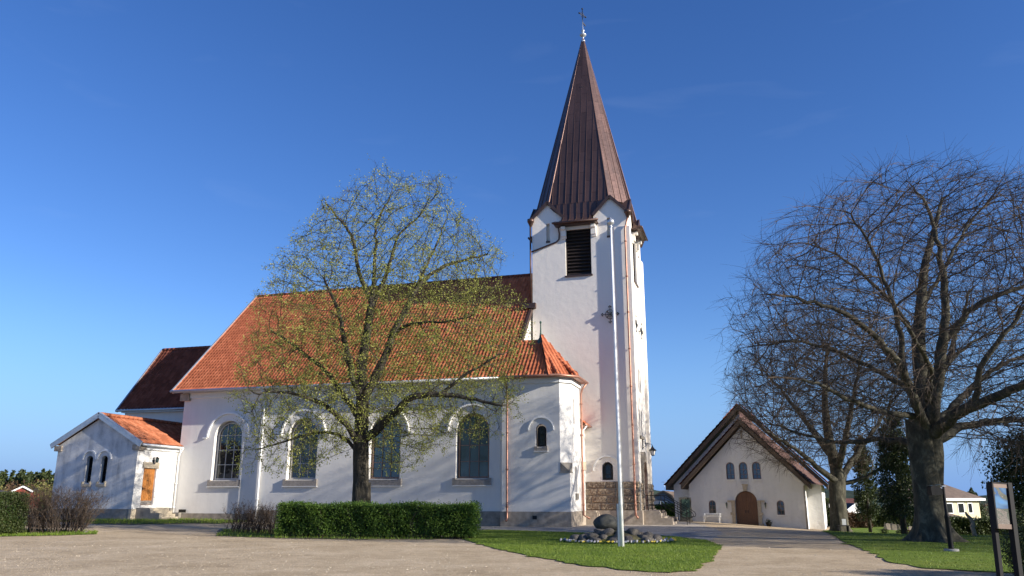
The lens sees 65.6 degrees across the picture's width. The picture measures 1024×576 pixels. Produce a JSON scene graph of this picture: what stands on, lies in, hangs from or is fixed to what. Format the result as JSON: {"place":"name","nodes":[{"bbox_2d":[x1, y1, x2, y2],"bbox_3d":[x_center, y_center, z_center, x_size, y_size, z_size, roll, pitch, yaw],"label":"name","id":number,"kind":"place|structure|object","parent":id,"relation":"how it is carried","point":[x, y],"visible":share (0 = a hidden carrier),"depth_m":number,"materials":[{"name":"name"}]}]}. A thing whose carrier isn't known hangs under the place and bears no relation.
{"place":"outdoors","nodes":[
{"label":"outdoors","id":0,"kind":"place"},
{"bbox_2d":[0,528,98,536],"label":"grass verge","id":1,"kind":"object","parent":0,"point":[51,535],"depth_m":34.33,"materials":[{"name":"green plant"}]},
{"bbox_2d":[0,490,31,534],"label":"hedge","id":2,"kind":"object","parent":1,"relation":"on","point":[10,522],"visible":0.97,"depth_m":34.86,"materials":[{"name":"green plant"}]},
{"bbox_2d":[5,483,114,533],"bbox_3d":[-20.751,10.078,36.381,4.786,2.294,3.853,8,-16,-27],"label":"shrub","id":3,"kind":"object","parent":1,"relation":"on","point":[35,520],"visible":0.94,"depth_m":36.05,"materials":[{"name":"brown plant"}]},
{"bbox_2d":[60,517,237,524],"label":"grass","id":4,"kind":"structure","parent":0,"point":[139,520],"depth_m":45.60,"materials":[{"name":"green plant"}]},
{"bbox_2d":[216,528,465,538],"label":"grass verge","id":5,"kind":"object","parent":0,"point":[322,537],"depth_m":33.00,"materials":[{"name":"green plant"}]},
{"bbox_2d":[222,499,280,534],"bbox_3d":[-11.719,10.614,37.037,5.426,1.831,1.824,-13,-20,41],"label":"shrub","id":6,"kind":"object","parent":5,"relation":"on","point":[265,518],"visible":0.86,"depth_m":36.88,"materials":[{"name":"brown plant"}]},
{"bbox_2d":[221,153,535,533],"bbox_3d":[-6.420,2.371,39.266,15.544,19.170,10.602,0,-15,0],"label":"linden tree","id":7,"kind":"object","parent":5,"relation":"on","point":[360,435],"visible":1,"depth_m":38.04,"materials":[{"name":"green plant"}]},
{"bbox_2d":[273,498,483,538],"bbox_3d":[-5.661,9.630,33.229,9.076,1.669,1.488,-3,-15,12],"label":"hedge","id":8,"kind":"object","parent":5,"relation":"on","point":[413,518],"visible":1,"depth_m":32.79,"materials":[{"name":"green plant"}]},
{"bbox_2d":[0,515,1023,575],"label":"gravel yard","id":9,"kind":"structure","parent":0,"point":[756,538],"depth_m":22.27,"materials":[{"name":"beige gravel"}]},
{"bbox_2d":[135,507,180,519],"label":"stone steps","id":10,"kind":"structure","parent":9,"relation":"on","point":[158,513],"depth_m":48.98,"materials":[{"name":"stone"}]},
{"bbox_2d":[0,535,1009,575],"bbox_3d":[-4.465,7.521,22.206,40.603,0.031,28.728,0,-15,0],"label":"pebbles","id":11,"kind":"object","parent":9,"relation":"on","point":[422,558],"visible":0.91,"depth_m":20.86,"materials":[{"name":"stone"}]},
{"bbox_2d":[587,510,599,524],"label":"stone steps","id":12,"kind":"structure","parent":9,"relation":"on","point":[592,514],"depth_m":48.30,"materials":[{"name":"stone"}]},
{"bbox_2d":[643,510,677,524],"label":"stone steps","id":13,"kind":"structure","parent":9,"relation":"on","point":[654,517],"depth_m":48.19,"materials":[{"name":"stone"}]},
{"bbox_2d":[645,495,693,524],"bbox_3d":[9.612,13.636,48.472,2.869,1.960,0.044,-4,-15,16],"label":"handrail","id":14,"kind":"object","parent":13,"relation":"on","point":[661,505],"visible":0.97,"depth_m":48.47,"materials":[{"name":"black metal"}]},
{"bbox_2d":[650,495,695,521],"bbox_3d":[10.205,14.148,50.421,2.869,1.960,0.044,-4,-15,16],"label":"handrail","id":15,"kind":"object","parent":13,"relation":"on","point":[652,504],"visible":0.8,"depth_m":50.38,"materials":[{"name":"black metal"}]},
{"bbox_2d":[654,503,674,516],"bbox_3d":[12.190,18.054,64.107,2.533,1.490,1.824,0,-15,0],"label":"hedge","id":16,"kind":"object","parent":9,"relation":"on","point":[669,512],"visible":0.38,"depth_m":63.66,"materials":[{"name":"green plant"}]},
{"bbox_2d":[679,497,692,521],"bbox_3d":[12.088,15.507,55.367,0.920,1.870,0.620,-2,-15,8],"label":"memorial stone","id":17,"kind":"object","parent":9,"relation":"on","point":[685,501],"visible":0.75,"depth_m":55.19,"materials":[{"name":"grey stone"}]},
{"bbox_2d":[702,513,721,522],"bbox_3d":[14.071,16.176,55.951,1.360,0.620,0.465,-6,-16,21],"label":"garden bench","id":18,"kind":"object","parent":9,"relation":"on","point":[719,516],"visible":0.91,"depth_m":56.03,"materials":[{"name":"paint"}]},
{"bbox_2d":[766,519,771,526],"bbox_3d":[17.606,16.076,54.544,0.515,0.560,0.470,0,-15,0],"label":"flower pot","id":19,"kind":"object","parent":9,"relation":"on","point":[768,523],"visible":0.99,"depth_m":54.38,"materials":[{"name":"black paint"}]},
{"bbox_2d":[836,519,849,531],"bbox_3d":[19.373,13.982,46.581,0.680,0.900,0.330,1,-15,-3],"label":"garden bench","id":20,"kind":"object","parent":9,"relation":"on","point":[844,522],"visible":0.79,"depth_m":46.58,"materials":[{"name":"black paint"}]},
{"bbox_2d":[986,482,1022,575],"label":"display board","id":21,"kind":"object","parent":9,"relation":"on","point":[1001,506],"visible":1,"depth_m":14.42,"materials":[{"name":"black paint"}]},
{"bbox_2d":[999,502,1023,574],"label":"shrub","id":22,"kind":"object","parent":9,"relation":"on","point":[1008,550],"visible":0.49,"depth_m":16.69,"materials":[{"name":"green plant"}]},
{"bbox_2d":[0,0,1023,495],"label":"sky","id":23,"kind":"structure","parent":0,"point":[155,155],"materials":[{"name":"blue"}]},
{"bbox_2d":[459,529,721,572],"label":"lawn","id":24,"kind":"structure","parent":0,"point":[661,569],"depth_m":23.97,"materials":[{"name":"green plant"}]},
{"bbox_2d":[576,530,641,543],"bbox_3d":[3.920,9.266,29.618,4.100,0.470,2.870,0,-15,0],"label":"soil mound","id":25,"kind":"object","parent":24,"relation":"on","point":[635,537],"visible":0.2,"depth_m":28.99,"materials":[{"name":"brown soil"}]},
{"bbox_2d":[569,534,579,540],"bbox_3d":[2.346,9.360,29.498,0.524,0.442,0.782,4,-19,7],"label":"stone","id":26,"kind":"object","parent":25,"relation":"on","point":[574,536],"visible":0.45,"depth_m":29.26,"materials":[{"name":"grey stone"}]},
{"bbox_2d":[578,534,587,540],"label":"stone","id":27,"kind":"object","parent":25,"relation":"on","point":[583,537],"visible":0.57,"depth_m":29.11,"materials":[{"name":"grey stone"}]},
{"bbox_2d":[587,533,598,538],"bbox_3d":[3.004,9.182,29.226,0.533,0.359,0.710,-8,-20,4],"label":"stone","id":28,"kind":"object","parent":25,"relation":"on","point":[590,535],"visible":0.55,"depth_m":28.97,"materials":[{"name":"grey stone"}]},
{"bbox_2d":[589,537,600,541],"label":"stone","id":29,"kind":"object","parent":25,"relation":"on","point":[595,539],"visible":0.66,"depth_m":28.60,"materials":[{"name":"grey stone"}]},
{"bbox_2d":[594,529,602,533],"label":"stone","id":30,"kind":"object","parent":25,"relation":"on","point":[598,531],"visible":0.56,"depth_m":29.52,"materials":[{"name":"grey stone"}]},
{"bbox_2d":[599,534,607,538],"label":"stone","id":31,"kind":"object","parent":25,"relation":"on","point":[603,536],"visible":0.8,"depth_m":28.91,"materials":[{"name":"grey stone"}]},
{"bbox_2d":[593,514,616,529],"bbox_3d":[3.625,8.971,30.312,1.040,0.678,0.912,10,-13,-9],"label":"boulder","id":32,"kind":"object","parent":25,"relation":"on","point":[604,521],"visible":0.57,"depth_m":29.98,"materials":[{"name":"stone"}]},
{"bbox_2d":[600,528,614,534],"bbox_3d":[3.511,9.069,29.291,0.539,0.372,0.516,-5,-31,-6],"label":"stone","id":33,"kind":"object","parent":25,"relation":"on","point":[609,531],"visible":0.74,"depth_m":29.15,"materials":[{"name":"grey stone"}]},
{"bbox_2d":[608,537,616,543],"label":"stone","id":34,"kind":"object","parent":25,"relation":"on","point":[611,539],"visible":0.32,"depth_m":28.41,"materials":[{"name":"grey stone"}]},
{"bbox_2d":[628,528,639,534],"bbox_3d":[4.492,9.052,29.363,0.454,0.356,0.376,15,-8,-34],"label":"stone","id":35,"kind":"object","parent":25,"relation":"on","point":[632,531],"visible":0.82,"depth_m":29.25,"materials":[{"name":"grey stone"}]},
{"bbox_2d":[637,534,647,538],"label":"stone","id":36,"kind":"object","parent":25,"relation":"on","point":[641,536],"visible":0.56,"depth_m":29.00,"materials":[{"name":"grey stone"}]},
{"bbox_2d":[642,537,654,543],"bbox_3d":[4.912,9.179,28.732,0.476,0.372,0.626,-3,-21,24],"label":"stone","id":37,"kind":"object","parent":25,"relation":"on","point":[646,539],"visible":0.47,"depth_m":28.55,"materials":[{"name":"grey stone"}]},
{"bbox_2d":[643,531,653,537],"bbox_3d":[5.000,9.179,29.322,0.553,0.391,0.660,-2,-19,-6],"label":"stone","id":38,"kind":"object","parent":25,"relation":"on","point":[649,534],"visible":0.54,"depth_m":29.16,"materials":[{"name":"grey stone"}]},
{"bbox_2d":[653,534,662,540],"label":"stone","id":39,"kind":"object","parent":25,"relation":"on","point":[658,537],"visible":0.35,"depth_m":29.09,"materials":[{"name":"grey stone"}]},
{"bbox_2d":[607,217,623,546],"bbox_3d":[3.700,3.051,28.355,0.270,11.810,0.263,0,-15,0],"label":"flagpole","id":40,"kind":"object","parent":24,"relation":"on","point":[619,506],"visible":0.96,"depth_m":27.87,"materials":[{"name":"metal"}]},
{"bbox_2d":[480,522,722,539],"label":"path","id":41,"kind":"structure","parent":0,"point":[692,530],"depth_m":41.25,"materials":[{"name":"grey asphalt"}]},
{"bbox_2d":[653,488,1020,504],"bbox_3d":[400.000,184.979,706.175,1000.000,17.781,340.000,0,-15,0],"label":"hills","id":42,"kind":"structure","parent":0,"point":[849,493],"depth_m":610.66,"materials":[{"name":"green plant"}]},
{"bbox_2d":[850,436,881,531],"bbox_3d":[23.515,13.056,52.995,1.922,6.414,1.962,0,-15,0],"label":"thuja tree","id":43,"kind":"object","parent":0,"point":[868,489],"visible":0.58,"depth_m":52.62,"materials":[{"name":"green plant"}]},
{"bbox_2d":[870,416,913,533],"bbox_3d":[19.509,9.381,40.336,2.652,6.198,2.375,0,-15,0],"label":"thuja tree","id":44,"kind":"object","parent":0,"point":[900,495],"visible":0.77,"depth_m":39.92,"materials":[{"name":"green plant"}]},
{"bbox_2d":[823,527,1023,572],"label":"lawn","id":45,"kind":"structure","parent":0,"point":[954,554],"depth_m":24.82,"materials":[{"name":"green plant"}]},
{"bbox_2d":[719,289,929,531],"bbox_3d":[19.730,7.624,49.584,13.418,15.129,13.596,0,-15,0],"label":"beech tree","id":46,"kind":"object","parent":45,"relation":"on","point":[836,476],"visible":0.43,"depth_m":48.42,"materials":[{"name":"brown plant"}]},
{"bbox_2d":[825,498,829,525],"bbox_3d":[25.448,18.175,64.123,1.338,2.612,1.808,0,-15,0],"label":"hedge","id":47,"kind":"object","parent":45,"relation":"on","point":[827,511],"visible":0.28,"depth_m":63.56,"materials":[{"name":"green plant"}]},
{"bbox_2d":[847,510,872,527],"bbox_3d":[26.026,17.622,60.124,2.560,1.569,1.788,0,-15,0],"label":"hedge","id":48,"kind":"object","parent":45,"relation":"on","point":[854,521],"visible":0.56,"depth_m":59.57,"materials":[{"name":"brown plant"}]},
{"bbox_2d":[706,133,1023,542],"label":"beech tree","id":49,"kind":"object","parent":45,"relation":"on","point":[931,427],"visible":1,"depth_m":30.31,"materials":[{"name":"brown plant"}]},
{"bbox_2d":[860,506,913,526],"bbox_3d":[29.904,17.965,62.083,5.110,1.993,1.859,0,-15,0],"label":"hedge","id":50,"kind":"object","parent":45,"relation":"on","point":[879,521],"visible":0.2,"depth_m":61.54,"materials":[{"name":"green plant"}]},
{"bbox_2d":[926,484,958,550],"bbox_3d":[13.495,7.239,24.877,0.691,2.140,0.440,0,-15,0],"label":"lamp post","id":51,"kind":"object","parent":45,"relation":"on","point":[934,490],"visible":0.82,"depth_m":24.90,"materials":[{"name":"metal"}]},
{"bbox_2d":[965,512,977,535],"bbox_3d":[20.362,10.494,35.173,0.509,1.146,0.242,0,-15,0],"label":"dead tree","id":52,"kind":"object","parent":45,"relation":"on","point":[972,524],"visible":0.95,"depth_m":35.14,"materials":[{"name":"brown wood"}]},
{"bbox_2d":[950,515,1023,534],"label":"hedge","id":53,"kind":"object","parent":45,"relation":"on","point":[960,525],"visible":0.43,"depth_m":45.12,"materials":[{"name":"green plant"}]},
{"bbox_2d":[977,426,1023,524],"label":"yew tree","id":54,"kind":"object","parent":45,"relation":"on","point":[1008,467],"visible":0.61,"depth_m":35.19,"materials":[{"name":"green plant"}]},
{"bbox_3d":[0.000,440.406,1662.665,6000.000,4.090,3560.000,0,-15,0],"label":"ground","id":55,"kind":"structure","parent":0,"visible":0},
{"bbox_2d":[0,479,51,498],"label":"thicket","id":56,"kind":"object","parent":55,"relation":"on","point":[13,487],"visible":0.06,"depth_m":162.65,"materials":[{"name":"brown plant"}]},
{"bbox_2d":[0,478,52,502],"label":"thicket","id":57,"kind":"object","parent":55,"relation":"on","point":[35,485],"visible":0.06,"depth_m":148.83,"materials":[{"name":"green plant"}]},
{"bbox_2d":[13,486,39,502],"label":"house","id":58,"kind":"structure","parent":55,"relation":"on","point":[24,487],"depth_m":145.50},
{"bbox_2d":[0,468,54,502],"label":"conifer wood","id":59,"kind":"object","parent":55,"relation":"on","point":[21,476],"visible":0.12,"depth_m":245.85,"materials":[{"name":"green plant"}]},
{"bbox_2d":[50,8,655,526],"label":"church","id":60,"kind":"structure","parent":55,"relation":"on","point":[550,460],"depth_m":51.42,"materials":[{"name":"white paint"}]},
{"bbox_2d":[81,450,96,486],"bbox_3d":[-26.811,11.467,50.548,1.120,2.250,0.480,-4,-15,16],"label":"window","id":61,"kind":"structure","parent":60,"relation":"in","point":[91,459],"depth_m":50.63,"materials":[{"name":"black glass"}]},
{"bbox_2d":[95,450,111,486],"bbox_3d":[-25.718,11.385,50.237,1.120,2.250,0.480,-4,-15,16],"label":"window","id":62,"kind":"structure","parent":60,"relation":"in","point":[106,458],"depth_m":50.33,"materials":[{"name":"black glass"}]},
{"bbox_2d":[140,468,154,504],"bbox_3d":[-23.142,12.586,50.398,0.172,2.270,1.130,-4,-15,16],"label":"vestry door","id":63,"kind":"structure","parent":60,"relation":"in","point":[148,476],"depth_m":50.44,"materials":[{"name":"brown wood"}]},
{"bbox_2d":[153,457,158,462],"bbox_3d":[-22.788,10.994,50.882,0.364,0.396,0.364,8,-17,-28],"label":"wall lantern","id":64,"kind":"object","parent":60,"relation":"attached to","point":[155,460],"depth_m":50.84,"materials":[{"name":"black metal"}]},
{"bbox_2d":[202,412,250,486],"bbox_3d":[-18.709,10.637,52.418,3.800,4.835,0.560,-4,-15,16],"label":"window","id":65,"kind":"structure","parent":60,"relation":"in","point":[225,463],"depth_m":52.56,"materials":[{"name":"grey glass"}]},
{"bbox_2d":[276,409,327,486],"bbox_3d":[-13.275,10.173,50.651,3.800,4.835,0.560,-4,-15,16],"label":"window","id":66,"kind":"structure","parent":60,"relation":"in","point":[301,481],"depth_m":50.62,"materials":[{"name":"grey glass"}]},
{"bbox_2d":[369,407,412,485],"bbox_3d":[-7.801,9.764,49.096,3.800,4.835,0.560,-4,-15,16],"label":"window","id":67,"kind":"structure","parent":60,"relation":"in","point":[379,473],"depth_m":49.08,"materials":[{"name":"grey glass"}]},
{"bbox_2d":[444,403,501,485],"bbox_3d":[-2.319,9.354,47.535,3.800,4.835,0.560,-4,-15,16],"label":"window","id":68,"kind":"structure","parent":60,"relation":"in","point":[473,463],"depth_m":47.58,"materials":[{"name":"grey glass"}]},
{"bbox_2d":[528,417,553,451],"bbox_3d":[1.701,8.504,46.245,1.560,2.005,0.420,-4,-15,16],"label":"window","id":69,"kind":"structure","parent":60,"relation":"in","point":[541,447],"depth_m":46.29,"materials":[{"name":"black glass"}]},
{"bbox_2d":[547,225,549,240],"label":"slit window","id":70,"kind":"structure","parent":60,"relation":"in","point":[548,226],"depth_m":54.94,"materials":[{"name":"glass"}]},
{"bbox_2d":[593,456,621,479],"bbox_3d":[5.982,11.212,49.657,1.860,1.450,0.370,-4,-15,16],"label":"window","id":71,"kind":"structure","parent":60,"relation":"in","point":[608,474],"depth_m":49.71,"materials":[{"name":"black glass"}]},
{"bbox_2d":[642,440,656,455],"bbox_3d":[8.867,10.286,51.052,0.860,1.050,0.519,-11,-19,37],"label":"wall lantern","id":72,"kind":"object","parent":60,"relation":"attached to","point":[652,450],"depth_m":50.88,"materials":[{"name":"black metal"}]},
{"bbox_2d":[654,483,673,504],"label":"house","id":73,"kind":"structure","parent":55,"relation":"on","point":[658,499],"depth_m":145.05,"materials":[{"name":"white paint"}]},
{"bbox_2d":[664,404,828,529],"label":"chapel","id":74,"kind":"structure","parent":55,"relation":"on","point":[711,474],"depth_m":56.36,"materials":[{"name":"paint"}]},
{"bbox_2d":[709,500,716,514],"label":"window","id":75,"kind":"structure","parent":74,"relation":"in","point":[712,505],"depth_m":56.76,"materials":[{"name":"grey glass"}]},
{"bbox_2d":[726,462,734,479],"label":"window","id":76,"kind":"structure","parent":74,"relation":"in","point":[730,472],"depth_m":56.87,"materials":[{"name":"grey glass"}]},
{"bbox_2d":[736,491,747,524],"bbox_3d":[16.159,15.521,55.984,0.730,2.330,0.120,-6,-16,21],"label":"door","id":77,"kind":"structure","parent":74,"relation":"in","point":[741,508],"depth_m":55.95,"materials":[{"name":"brown wood"}]},
{"bbox_2d":[739,462,748,479],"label":"window","id":78,"kind":"structure","parent":74,"relation":"in","point":[743,472],"depth_m":56.55,"materials":[{"name":"grey glass"}]},
{"bbox_2d":[746,491,758,525],"bbox_3d":[16.834,15.452,55.720,0.730,2.330,0.120,-6,-16,21],"label":"door","id":79,"kind":"structure","parent":74,"relation":"in","point":[752,508],"depth_m":55.67,"materials":[{"name":"brown wood"}]},
{"bbox_2d":[752,462,761,479],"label":"window","id":80,"kind":"structure","parent":74,"relation":"in","point":[756,469],"depth_m":56.22,"materials":[{"name":"grey glass"}]},
{"bbox_2d":[777,500,785,515],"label":"window","id":81,"kind":"structure","parent":74,"relation":"in","point":[780,504],"depth_m":55.06,"materials":[{"name":"grey glass"}]},
{"bbox_2d":[846,498,855,502],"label":"house","id":82,"kind":"structure","parent":55,"relation":"on","point":[849,500],"depth_m":130.00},
{"bbox_2d":[846,503,859,512],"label":"garage","id":83,"kind":"structure","parent":55,"relation":"on","point":[850,507],"depth_m":115.48,"materials":[{"name":"white paint"}]},
{"bbox_2d":[860,483,985,517],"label":"house","id":84,"kind":"structure","parent":55,"relation":"on","point":[960,502],"depth_m":92.85,"materials":[{"name":"white paint"}]},
{"bbox_2d":[947,503,953,513],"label":"window","id":85,"kind":"structure","parent":84,"relation":"in","point":[949,505],"depth_m":91.63,"materials":[{"name":"white glass"}]},
{"bbox_2d":[957,503,964,513],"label":"window","id":86,"kind":"structure","parent":84,"relation":"in","point":[961,510],"depth_m":92.33,"materials":[{"name":"white glass"}]},
{"bbox_2d":[967,503,972,512],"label":"window","id":87,"kind":"structure","parent":84,"relation":"in","point":[970,508],"depth_m":92.96,"materials":[{"name":"white glass"}]},
{"bbox_2d":[968,487,988,517],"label":"spruce tree","id":88,"kind":"object","parent":55,"relation":"on","point":[983,512],"visible":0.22,"depth_m":107.60,"materials":[{"name":"green plant"}]},
{"bbox_2d":[979,498,1019,516],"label":"thicket","id":89,"kind":"object","parent":55,"relation":"on","point":[984,505],"visible":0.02,"depth_m":168.10,"materials":[{"name":"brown plant"}]}
]}

